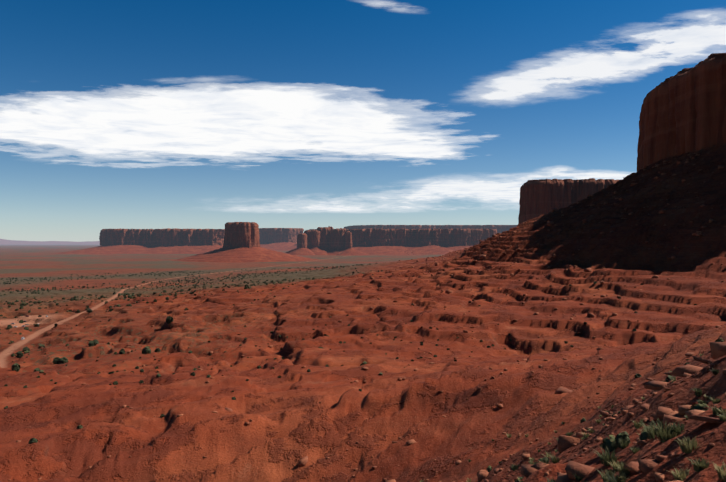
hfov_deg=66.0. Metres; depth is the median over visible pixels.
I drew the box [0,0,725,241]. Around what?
sky
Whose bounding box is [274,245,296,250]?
talus slope
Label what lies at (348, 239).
rock spire
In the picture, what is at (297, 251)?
butte talus
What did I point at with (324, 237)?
butte cliff
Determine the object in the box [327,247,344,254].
butte talus
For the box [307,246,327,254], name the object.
butte talus
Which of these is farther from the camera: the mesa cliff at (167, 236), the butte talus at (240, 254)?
the mesa cliff at (167, 236)
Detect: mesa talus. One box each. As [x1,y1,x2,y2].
[50,244,282,253]
[352,244,473,254]
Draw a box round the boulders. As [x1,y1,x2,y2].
[2,152,725,481]
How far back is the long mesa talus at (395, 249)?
8163.99 m
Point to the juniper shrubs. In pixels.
(610, 445)
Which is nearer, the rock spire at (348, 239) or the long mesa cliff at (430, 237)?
the rock spire at (348, 239)
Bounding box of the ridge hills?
[0,239,99,244]
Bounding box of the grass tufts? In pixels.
[420,353,725,481]
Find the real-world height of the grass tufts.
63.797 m
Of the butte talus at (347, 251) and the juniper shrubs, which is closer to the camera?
the juniper shrubs
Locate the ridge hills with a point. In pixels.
(7, 242)
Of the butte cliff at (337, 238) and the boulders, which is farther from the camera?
the butte cliff at (337, 238)
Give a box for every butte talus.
[171,246,318,262]
[286,247,314,255]
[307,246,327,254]
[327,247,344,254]
[337,248,367,255]
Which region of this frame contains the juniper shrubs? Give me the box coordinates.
[0,250,723,481]
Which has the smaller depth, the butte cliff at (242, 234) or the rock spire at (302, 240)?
the butte cliff at (242, 234)
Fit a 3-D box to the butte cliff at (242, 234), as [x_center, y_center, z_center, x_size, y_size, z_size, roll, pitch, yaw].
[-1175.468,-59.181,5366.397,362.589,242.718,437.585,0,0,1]
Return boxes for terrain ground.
[0,144,725,481]
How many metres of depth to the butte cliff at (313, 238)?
7512.49 m
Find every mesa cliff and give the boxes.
[99,228,224,244]
[346,228,496,245]
[518,53,725,223]
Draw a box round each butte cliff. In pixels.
[223,222,259,247]
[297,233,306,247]
[304,230,319,247]
[317,226,332,247]
[330,228,345,247]
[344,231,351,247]

